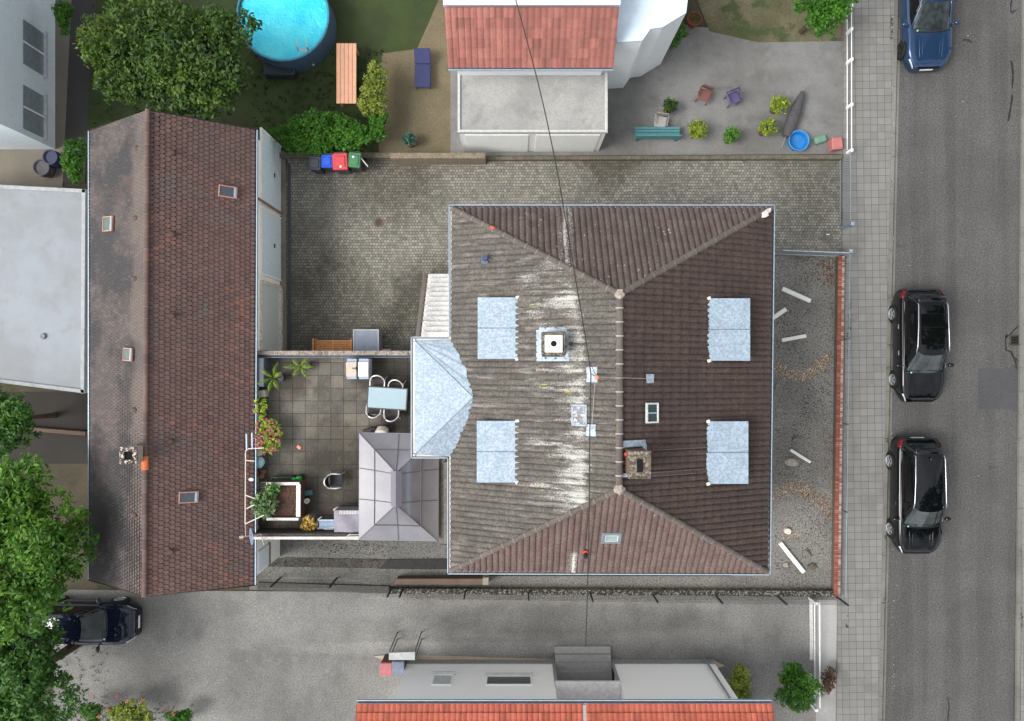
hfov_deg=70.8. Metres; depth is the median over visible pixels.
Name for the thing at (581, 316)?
overhead cable
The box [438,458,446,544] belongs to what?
lean to roof
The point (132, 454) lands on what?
chimney
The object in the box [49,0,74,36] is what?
garden bush
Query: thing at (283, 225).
concrete strip
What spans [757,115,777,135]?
potted shrub
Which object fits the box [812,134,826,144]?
storage crate
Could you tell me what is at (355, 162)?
wheelie bin
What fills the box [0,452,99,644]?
broadleaf tree
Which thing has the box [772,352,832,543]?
gravel
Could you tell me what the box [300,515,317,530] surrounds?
yellow plant
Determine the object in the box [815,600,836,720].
driveway apron
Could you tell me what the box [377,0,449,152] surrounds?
tan path
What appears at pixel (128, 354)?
skylight
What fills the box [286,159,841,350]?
courtyard paving
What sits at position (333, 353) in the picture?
terrace wall
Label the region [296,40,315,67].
pool ladder
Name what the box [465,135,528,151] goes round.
garage door
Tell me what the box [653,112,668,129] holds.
plastic chair
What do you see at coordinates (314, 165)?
wheelie bin
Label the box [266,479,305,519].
raised bed
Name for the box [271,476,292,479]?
planter trough
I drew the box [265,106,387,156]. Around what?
hedge
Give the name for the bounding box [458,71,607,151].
flat roof garage
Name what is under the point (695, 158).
stone edging
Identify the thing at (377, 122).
garden bush
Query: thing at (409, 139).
potted shrub
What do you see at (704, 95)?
plastic chair
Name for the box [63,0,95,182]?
dark path
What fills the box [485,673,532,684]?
window
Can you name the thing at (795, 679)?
round bush
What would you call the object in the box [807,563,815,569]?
rock
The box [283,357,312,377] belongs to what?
potted palm
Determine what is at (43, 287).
flat roof building
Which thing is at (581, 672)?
entrance porch
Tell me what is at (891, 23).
weeds
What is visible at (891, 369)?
gutter strip
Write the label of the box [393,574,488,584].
timber planter
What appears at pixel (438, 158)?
boundary wall
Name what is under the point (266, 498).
herb bush
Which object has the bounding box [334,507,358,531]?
covered furniture
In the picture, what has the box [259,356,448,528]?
terrace
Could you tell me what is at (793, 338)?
concrete post
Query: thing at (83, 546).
climbing ivy
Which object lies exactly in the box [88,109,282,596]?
garage building
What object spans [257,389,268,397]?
stone block
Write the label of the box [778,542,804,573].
concrete post
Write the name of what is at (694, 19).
garden tub
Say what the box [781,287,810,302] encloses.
concrete post
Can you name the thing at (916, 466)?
parked car
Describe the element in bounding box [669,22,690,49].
garden bush
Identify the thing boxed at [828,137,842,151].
storage crate
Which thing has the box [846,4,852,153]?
white fence
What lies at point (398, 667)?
rubbish bin
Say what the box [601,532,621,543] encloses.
skylight
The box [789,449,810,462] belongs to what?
concrete post
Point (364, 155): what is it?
stone edging
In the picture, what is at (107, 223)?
skylight
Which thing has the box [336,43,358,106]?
wooden table
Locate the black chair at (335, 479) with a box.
[324,471,345,488]
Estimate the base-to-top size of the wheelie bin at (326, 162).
1.052 m
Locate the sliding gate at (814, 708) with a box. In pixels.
[808,597,820,711]
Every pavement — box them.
[836,0,893,720]
[1020,297,1023,720]
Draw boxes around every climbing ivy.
[81,537,90,558]
[83,507,90,527]
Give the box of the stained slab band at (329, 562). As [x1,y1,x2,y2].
[267,557,387,567]
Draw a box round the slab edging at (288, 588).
[257,582,388,592]
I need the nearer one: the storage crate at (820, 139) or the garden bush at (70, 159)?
the garden bush at (70, 159)
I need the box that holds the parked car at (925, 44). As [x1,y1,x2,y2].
[897,0,960,72]
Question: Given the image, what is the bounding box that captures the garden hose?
[257,518,267,526]
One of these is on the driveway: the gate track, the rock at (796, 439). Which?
the gate track
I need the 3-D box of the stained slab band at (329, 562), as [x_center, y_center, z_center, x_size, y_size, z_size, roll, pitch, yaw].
[-6.371,8.441,30.008,7.620,0.085,0.382,1,90,0]
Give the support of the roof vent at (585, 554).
on the hipped house at (677, 301)
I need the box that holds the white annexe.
[608,0,687,88]
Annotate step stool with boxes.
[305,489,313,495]
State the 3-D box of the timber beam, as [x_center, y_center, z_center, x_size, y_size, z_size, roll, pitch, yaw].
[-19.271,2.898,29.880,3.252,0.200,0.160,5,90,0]
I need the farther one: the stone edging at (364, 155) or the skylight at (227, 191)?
the stone edging at (364, 155)
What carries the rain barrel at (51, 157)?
on the tan strip at (16, 168)
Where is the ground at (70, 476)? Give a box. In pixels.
[0,0,1020,719]
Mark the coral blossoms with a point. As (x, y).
(125, 702)
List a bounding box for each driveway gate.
[822,234,845,250]
[840,151,850,224]
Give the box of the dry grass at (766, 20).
[697,0,843,41]
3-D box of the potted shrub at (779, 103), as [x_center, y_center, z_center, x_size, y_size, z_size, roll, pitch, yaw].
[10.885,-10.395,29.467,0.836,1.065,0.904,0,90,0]
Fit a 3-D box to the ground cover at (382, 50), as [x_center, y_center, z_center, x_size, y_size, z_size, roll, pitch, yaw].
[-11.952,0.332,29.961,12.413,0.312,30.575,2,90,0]
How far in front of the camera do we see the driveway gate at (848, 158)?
29.46 m
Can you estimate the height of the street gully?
0.022 m
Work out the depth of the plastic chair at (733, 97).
29.55 m
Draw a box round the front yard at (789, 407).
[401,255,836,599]
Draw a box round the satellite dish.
[239,528,263,544]
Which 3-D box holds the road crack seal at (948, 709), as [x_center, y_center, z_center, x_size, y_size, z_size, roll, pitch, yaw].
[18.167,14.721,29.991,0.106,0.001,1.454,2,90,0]
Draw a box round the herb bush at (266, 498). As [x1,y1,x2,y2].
[250,491,279,520]
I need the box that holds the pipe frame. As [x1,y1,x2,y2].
[245,433,263,535]
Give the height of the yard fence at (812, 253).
0.955 m
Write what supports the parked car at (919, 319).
on the road
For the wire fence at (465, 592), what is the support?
on the front yard at (789, 407)
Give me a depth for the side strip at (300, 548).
29.99 m
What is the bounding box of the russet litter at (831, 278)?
[773,257,834,520]
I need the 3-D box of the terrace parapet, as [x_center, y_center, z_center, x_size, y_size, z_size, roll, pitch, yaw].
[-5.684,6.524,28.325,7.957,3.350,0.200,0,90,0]
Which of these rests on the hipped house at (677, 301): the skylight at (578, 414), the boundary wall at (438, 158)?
the skylight at (578, 414)
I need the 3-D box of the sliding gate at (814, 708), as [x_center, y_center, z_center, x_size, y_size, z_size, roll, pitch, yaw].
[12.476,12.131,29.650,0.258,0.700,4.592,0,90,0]
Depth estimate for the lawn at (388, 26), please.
30.00 m
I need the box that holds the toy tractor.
[291,474,303,480]
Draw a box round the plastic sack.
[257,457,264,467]
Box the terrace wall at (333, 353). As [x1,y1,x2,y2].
[257,351,410,357]
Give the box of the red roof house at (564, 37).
[443,0,620,74]
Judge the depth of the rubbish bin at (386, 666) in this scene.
29.03 m
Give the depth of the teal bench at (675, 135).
29.53 m
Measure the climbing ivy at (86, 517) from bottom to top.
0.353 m
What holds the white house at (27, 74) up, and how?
on the ground at (70, 476)
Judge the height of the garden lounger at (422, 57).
0.658 m
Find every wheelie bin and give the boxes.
[308,155,325,173]
[321,153,335,171]
[332,152,350,173]
[348,151,365,171]
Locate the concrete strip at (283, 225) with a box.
[280,150,286,350]
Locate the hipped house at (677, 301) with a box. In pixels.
[411,205,774,574]
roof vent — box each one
[481,255,487,263]
[583,550,590,558]
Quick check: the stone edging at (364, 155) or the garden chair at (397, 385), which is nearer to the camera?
the garden chair at (397, 385)
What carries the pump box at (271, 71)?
on the lawn at (388, 26)
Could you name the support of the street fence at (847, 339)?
on the brick wall at (838, 401)
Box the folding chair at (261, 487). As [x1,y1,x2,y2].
[257,482,265,495]
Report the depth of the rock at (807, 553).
29.89 m
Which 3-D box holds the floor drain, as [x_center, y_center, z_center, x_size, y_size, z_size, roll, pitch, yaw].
[-5.556,-5.751,29.985,0.400,0.021,0.400,0,90,0]
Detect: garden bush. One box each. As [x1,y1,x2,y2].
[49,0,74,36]
[59,137,87,184]
[75,11,118,54]
[356,59,390,119]
[367,110,389,140]
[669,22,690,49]
[726,662,753,698]
[821,666,836,694]
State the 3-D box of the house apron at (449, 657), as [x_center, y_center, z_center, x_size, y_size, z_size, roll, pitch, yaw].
[1.551,12.514,29.975,14.630,0.050,0.372,1,90,0]
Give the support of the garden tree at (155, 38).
on the lawn at (388, 26)
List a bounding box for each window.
[23,19,47,77]
[23,85,47,139]
[258,542,270,571]
[431,671,454,684]
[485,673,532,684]
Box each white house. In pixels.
[0,0,54,148]
[355,657,773,720]
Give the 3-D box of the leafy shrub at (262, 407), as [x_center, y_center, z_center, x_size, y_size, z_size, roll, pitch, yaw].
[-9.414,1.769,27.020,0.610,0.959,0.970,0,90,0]
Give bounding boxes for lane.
[0,392,86,463]
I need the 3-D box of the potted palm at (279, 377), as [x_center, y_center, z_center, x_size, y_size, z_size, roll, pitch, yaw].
[-8.930,0.666,26.948,1.090,1.105,1.033,-17,90,0]
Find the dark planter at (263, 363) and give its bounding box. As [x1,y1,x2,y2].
[257,358,268,386]
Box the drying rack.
[344,534,358,539]
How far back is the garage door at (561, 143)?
28.85 m
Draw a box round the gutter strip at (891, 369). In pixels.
[882,0,899,720]
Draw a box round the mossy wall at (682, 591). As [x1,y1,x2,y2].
[389,586,833,596]
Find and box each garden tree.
[72,0,262,119]
[793,0,858,37]
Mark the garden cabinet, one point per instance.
(358, 368)
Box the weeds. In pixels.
[788,11,1022,630]
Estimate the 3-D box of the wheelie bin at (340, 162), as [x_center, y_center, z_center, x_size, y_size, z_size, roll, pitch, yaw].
[-6.912,-8.029,29.424,0.603,1.128,0.726,-2,90,0]
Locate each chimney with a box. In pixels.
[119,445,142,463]
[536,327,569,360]
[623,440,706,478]
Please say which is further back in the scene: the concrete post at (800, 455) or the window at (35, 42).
the concrete post at (800, 455)
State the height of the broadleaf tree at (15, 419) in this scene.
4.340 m
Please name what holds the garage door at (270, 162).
in the garage building at (185, 295)
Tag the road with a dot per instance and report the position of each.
(951, 628)
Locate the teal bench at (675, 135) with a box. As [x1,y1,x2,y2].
[635,127,681,140]
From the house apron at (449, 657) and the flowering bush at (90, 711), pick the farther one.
the house apron at (449, 657)
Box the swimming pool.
[236,0,336,72]
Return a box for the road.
[885,0,1021,720]
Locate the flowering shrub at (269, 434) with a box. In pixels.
[253,418,283,454]
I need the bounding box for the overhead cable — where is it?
[515,0,595,646]
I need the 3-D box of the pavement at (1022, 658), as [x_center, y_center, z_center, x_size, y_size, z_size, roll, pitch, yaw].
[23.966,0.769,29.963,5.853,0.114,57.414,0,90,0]
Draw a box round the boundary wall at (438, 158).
[390,153,485,164]
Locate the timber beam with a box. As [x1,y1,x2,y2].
[19,426,87,435]
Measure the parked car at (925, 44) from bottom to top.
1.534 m
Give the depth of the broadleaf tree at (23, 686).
25.41 m
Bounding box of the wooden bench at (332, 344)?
[312,339,352,350]
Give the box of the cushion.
[375,426,388,432]
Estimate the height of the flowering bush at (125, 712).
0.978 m
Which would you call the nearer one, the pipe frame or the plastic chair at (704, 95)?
the pipe frame
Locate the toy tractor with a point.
(298, 477)
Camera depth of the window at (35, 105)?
28.71 m
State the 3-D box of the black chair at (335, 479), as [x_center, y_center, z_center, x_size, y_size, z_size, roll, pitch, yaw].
[-6.662,4.500,27.058,0.629,0.889,0.592,0,90,0]
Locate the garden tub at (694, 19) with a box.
[687,11,701,27]
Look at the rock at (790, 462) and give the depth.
29.87 m
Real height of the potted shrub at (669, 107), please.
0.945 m
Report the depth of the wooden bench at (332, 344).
29.50 m
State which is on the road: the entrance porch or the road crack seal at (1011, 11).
the road crack seal at (1011, 11)
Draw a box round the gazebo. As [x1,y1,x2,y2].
[359,430,438,540]
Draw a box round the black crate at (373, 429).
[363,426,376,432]
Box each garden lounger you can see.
[317,516,333,528]
[414,48,430,88]
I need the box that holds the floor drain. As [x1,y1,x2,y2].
[374,218,382,226]
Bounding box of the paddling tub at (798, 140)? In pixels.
[787,130,809,150]
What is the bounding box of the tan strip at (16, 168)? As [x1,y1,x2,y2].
[0,0,70,186]
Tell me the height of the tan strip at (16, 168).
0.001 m
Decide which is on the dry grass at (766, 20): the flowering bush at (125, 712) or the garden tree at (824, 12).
the garden tree at (824, 12)
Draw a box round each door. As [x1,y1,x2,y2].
[260,127,281,215]
[260,205,280,280]
[260,280,282,350]
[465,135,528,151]
[535,135,599,151]
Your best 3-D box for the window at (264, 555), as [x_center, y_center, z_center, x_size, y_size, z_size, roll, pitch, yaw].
[-9.618,7.661,28.000,0.090,1.200,0.890,0,90,0]
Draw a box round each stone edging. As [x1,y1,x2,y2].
[279,153,389,158]
[486,155,841,160]
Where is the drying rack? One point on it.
(352, 537)
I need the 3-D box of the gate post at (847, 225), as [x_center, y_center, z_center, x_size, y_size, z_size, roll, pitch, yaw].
[13.700,-5.508,29.460,0.140,1.080,0.140,0,90,0]
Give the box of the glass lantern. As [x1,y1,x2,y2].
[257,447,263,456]
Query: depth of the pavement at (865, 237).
29.89 m
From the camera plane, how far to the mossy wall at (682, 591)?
29.70 m
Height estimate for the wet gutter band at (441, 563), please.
0.090 m
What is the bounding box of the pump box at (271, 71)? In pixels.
[263,63,297,78]
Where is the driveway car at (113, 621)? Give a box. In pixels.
[28,595,141,652]
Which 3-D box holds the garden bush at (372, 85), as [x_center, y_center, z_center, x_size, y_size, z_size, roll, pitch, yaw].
[-5.537,-10.867,28.850,1.376,1.185,2.479,0,90,0]
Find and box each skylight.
[102,216,113,231]
[123,348,133,360]
[178,491,198,502]
[218,184,237,198]
[571,404,586,425]
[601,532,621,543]
[645,403,658,422]
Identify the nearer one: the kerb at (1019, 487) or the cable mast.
the cable mast
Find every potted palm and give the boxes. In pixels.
[256,363,284,391]
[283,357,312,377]
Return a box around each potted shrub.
[401,132,416,147]
[661,97,678,113]
[687,118,708,139]
[722,126,739,143]
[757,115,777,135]
[768,95,790,115]
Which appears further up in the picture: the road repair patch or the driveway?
the road repair patch
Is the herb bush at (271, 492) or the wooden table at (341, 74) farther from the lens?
the wooden table at (341, 74)
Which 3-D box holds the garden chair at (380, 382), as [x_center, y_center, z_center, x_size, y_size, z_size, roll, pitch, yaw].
[-5.020,0.843,27.058,0.592,0.889,0.629,2,90,0]
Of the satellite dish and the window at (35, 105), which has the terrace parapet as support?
the satellite dish
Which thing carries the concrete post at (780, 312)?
on the front yard at (789, 407)
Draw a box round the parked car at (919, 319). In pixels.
[888,289,953,401]
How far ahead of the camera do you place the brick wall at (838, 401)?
29.72 m
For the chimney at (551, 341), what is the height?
1.389 m
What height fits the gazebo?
5.490 m
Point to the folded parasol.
(792, 117)
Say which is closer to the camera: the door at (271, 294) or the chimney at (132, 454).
the chimney at (132, 454)
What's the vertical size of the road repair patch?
0.001 m
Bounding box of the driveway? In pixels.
[54,590,815,720]
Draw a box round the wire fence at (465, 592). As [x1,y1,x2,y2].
[242,577,848,605]
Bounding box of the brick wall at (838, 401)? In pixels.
[831,256,844,596]
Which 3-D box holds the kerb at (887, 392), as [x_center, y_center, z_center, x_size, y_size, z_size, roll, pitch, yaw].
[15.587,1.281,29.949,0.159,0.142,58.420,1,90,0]
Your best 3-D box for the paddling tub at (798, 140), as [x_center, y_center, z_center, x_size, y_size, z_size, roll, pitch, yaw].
[11.811,-9.060,29.805,0.862,0.389,0.862,0,90,0]
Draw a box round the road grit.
[857,4,1005,695]
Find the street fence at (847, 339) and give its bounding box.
[839,254,850,600]
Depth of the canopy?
27.90 m
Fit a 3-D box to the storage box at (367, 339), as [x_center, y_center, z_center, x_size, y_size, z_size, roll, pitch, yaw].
[-5.901,-0.800,29.525,1.035,0.930,0.905,0,90,0]
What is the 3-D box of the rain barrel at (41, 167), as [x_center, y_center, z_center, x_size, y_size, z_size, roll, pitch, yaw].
[-19.296,-7.921,29.741,0.720,0.519,0.720,0,90,0]
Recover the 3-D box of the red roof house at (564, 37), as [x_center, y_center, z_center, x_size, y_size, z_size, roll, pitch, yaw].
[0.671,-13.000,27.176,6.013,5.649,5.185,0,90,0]
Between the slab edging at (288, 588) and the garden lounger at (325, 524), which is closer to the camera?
the garden lounger at (325, 524)
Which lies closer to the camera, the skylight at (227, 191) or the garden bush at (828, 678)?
the skylight at (227, 191)
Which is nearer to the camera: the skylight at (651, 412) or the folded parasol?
the skylight at (651, 412)
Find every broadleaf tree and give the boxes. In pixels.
[0,386,56,458]
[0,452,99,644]
[0,623,89,720]
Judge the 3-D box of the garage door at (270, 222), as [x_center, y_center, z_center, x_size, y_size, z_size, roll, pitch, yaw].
[-9.613,-4.628,28.790,0.100,2.420,2.658,0,90,0]
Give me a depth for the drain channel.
29.98 m
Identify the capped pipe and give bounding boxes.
[784,528,790,533]
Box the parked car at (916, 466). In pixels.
[886,436,950,553]
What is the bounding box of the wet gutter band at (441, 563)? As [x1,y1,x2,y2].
[379,558,446,568]
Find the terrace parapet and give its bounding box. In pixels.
[253,529,358,538]
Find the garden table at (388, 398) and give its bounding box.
[366,386,408,410]
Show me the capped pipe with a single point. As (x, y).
(787, 530)
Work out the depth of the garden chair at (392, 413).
27.05 m
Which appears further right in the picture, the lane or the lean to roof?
the lean to roof
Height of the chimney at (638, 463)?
2.016 m
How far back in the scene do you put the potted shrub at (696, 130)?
29.21 m
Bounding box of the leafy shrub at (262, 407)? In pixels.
[252,396,268,420]
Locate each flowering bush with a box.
[75,702,103,720]
[106,697,153,720]
[165,708,193,720]
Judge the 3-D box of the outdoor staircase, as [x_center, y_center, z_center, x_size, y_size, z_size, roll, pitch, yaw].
[-2.621,-1.812,28.250,1.870,3.500,3.625,0,90,0]
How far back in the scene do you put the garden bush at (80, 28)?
27.81 m
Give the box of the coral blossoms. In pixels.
[89,693,175,717]
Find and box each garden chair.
[366,404,382,417]
[369,375,387,386]
[383,409,399,421]
[388,379,405,387]
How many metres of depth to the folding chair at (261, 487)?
26.99 m
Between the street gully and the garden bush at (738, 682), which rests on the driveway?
the garden bush at (738, 682)
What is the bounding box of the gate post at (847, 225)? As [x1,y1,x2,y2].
[840,222,854,229]
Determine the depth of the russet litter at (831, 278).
29.98 m
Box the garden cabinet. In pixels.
[346,359,371,378]
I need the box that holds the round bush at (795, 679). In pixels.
[774,661,824,712]
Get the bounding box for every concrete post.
[774,308,786,318]
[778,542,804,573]
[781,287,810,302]
[781,334,805,341]
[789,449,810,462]
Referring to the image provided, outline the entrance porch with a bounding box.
[552,645,620,698]
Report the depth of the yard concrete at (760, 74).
30.00 m
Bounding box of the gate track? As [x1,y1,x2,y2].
[809,601,813,659]
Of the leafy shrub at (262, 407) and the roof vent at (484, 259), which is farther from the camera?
the leafy shrub at (262, 407)
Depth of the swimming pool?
28.90 m
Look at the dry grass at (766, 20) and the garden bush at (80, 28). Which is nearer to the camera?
the garden bush at (80, 28)
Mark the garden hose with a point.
(260, 524)
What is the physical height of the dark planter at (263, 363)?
0.600 m
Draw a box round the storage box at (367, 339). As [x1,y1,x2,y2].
[353,329,381,350]
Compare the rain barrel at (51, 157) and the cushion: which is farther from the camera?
the rain barrel at (51, 157)
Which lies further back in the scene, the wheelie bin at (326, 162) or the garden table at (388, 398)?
the wheelie bin at (326, 162)
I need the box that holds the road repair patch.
[978,361,1017,412]
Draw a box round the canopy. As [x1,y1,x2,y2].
[389,631,421,659]
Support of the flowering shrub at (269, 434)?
on the terrace
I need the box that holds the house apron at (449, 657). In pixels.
[375,654,724,667]
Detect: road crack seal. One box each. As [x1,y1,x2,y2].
[947,697,949,720]
[1005,333,1016,368]
[1008,94,1012,121]
[1010,0,1016,13]
[1010,60,1013,88]
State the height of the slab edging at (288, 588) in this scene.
0.100 m
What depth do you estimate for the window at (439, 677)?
28.30 m
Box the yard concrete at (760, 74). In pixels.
[450,24,842,155]
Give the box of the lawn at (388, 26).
[86,0,437,156]
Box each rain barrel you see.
[32,159,55,177]
[42,149,64,167]
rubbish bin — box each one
[380,654,392,675]
[392,660,406,674]
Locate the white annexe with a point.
(646, 31)
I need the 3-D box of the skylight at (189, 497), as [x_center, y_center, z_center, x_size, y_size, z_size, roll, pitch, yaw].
[-11.479,4.852,25.558,0.575,0.397,0.400,3,90,0]
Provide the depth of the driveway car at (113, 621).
29.08 m
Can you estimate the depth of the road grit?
29.87 m
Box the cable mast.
[586,367,653,436]
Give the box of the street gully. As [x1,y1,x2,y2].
[1009,335,1021,345]
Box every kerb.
[878,0,897,720]
[1014,0,1023,720]
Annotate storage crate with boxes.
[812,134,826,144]
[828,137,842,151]
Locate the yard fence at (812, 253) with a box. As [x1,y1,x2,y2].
[775,250,848,255]
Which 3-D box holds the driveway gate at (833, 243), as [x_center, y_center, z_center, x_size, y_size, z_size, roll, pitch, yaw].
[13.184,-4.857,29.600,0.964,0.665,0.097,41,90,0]
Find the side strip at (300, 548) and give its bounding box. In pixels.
[250,539,449,589]
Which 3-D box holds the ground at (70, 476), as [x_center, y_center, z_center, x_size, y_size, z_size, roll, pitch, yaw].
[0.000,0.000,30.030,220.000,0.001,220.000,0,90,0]
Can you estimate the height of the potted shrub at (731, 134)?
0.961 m
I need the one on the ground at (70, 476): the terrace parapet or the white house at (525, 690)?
the white house at (525, 690)
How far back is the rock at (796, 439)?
29.89 m
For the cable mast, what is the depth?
21.91 m
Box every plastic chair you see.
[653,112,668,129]
[694,84,713,104]
[723,87,742,107]
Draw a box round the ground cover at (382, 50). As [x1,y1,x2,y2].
[66,0,385,720]
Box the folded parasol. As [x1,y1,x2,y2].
[781,88,804,147]
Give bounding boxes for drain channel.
[287,163,290,350]
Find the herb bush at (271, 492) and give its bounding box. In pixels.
[265,482,279,495]
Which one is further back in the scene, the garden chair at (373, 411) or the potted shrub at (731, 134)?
the potted shrub at (731, 134)
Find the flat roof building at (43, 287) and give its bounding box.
[0,185,87,392]
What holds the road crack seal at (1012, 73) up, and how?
on the road
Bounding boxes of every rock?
[784,458,797,465]
[792,436,800,442]
[804,549,811,557]
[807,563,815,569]
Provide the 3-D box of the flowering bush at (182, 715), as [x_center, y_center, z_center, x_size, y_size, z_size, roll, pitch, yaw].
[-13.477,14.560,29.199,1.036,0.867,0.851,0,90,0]
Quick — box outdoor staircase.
[416,270,448,336]

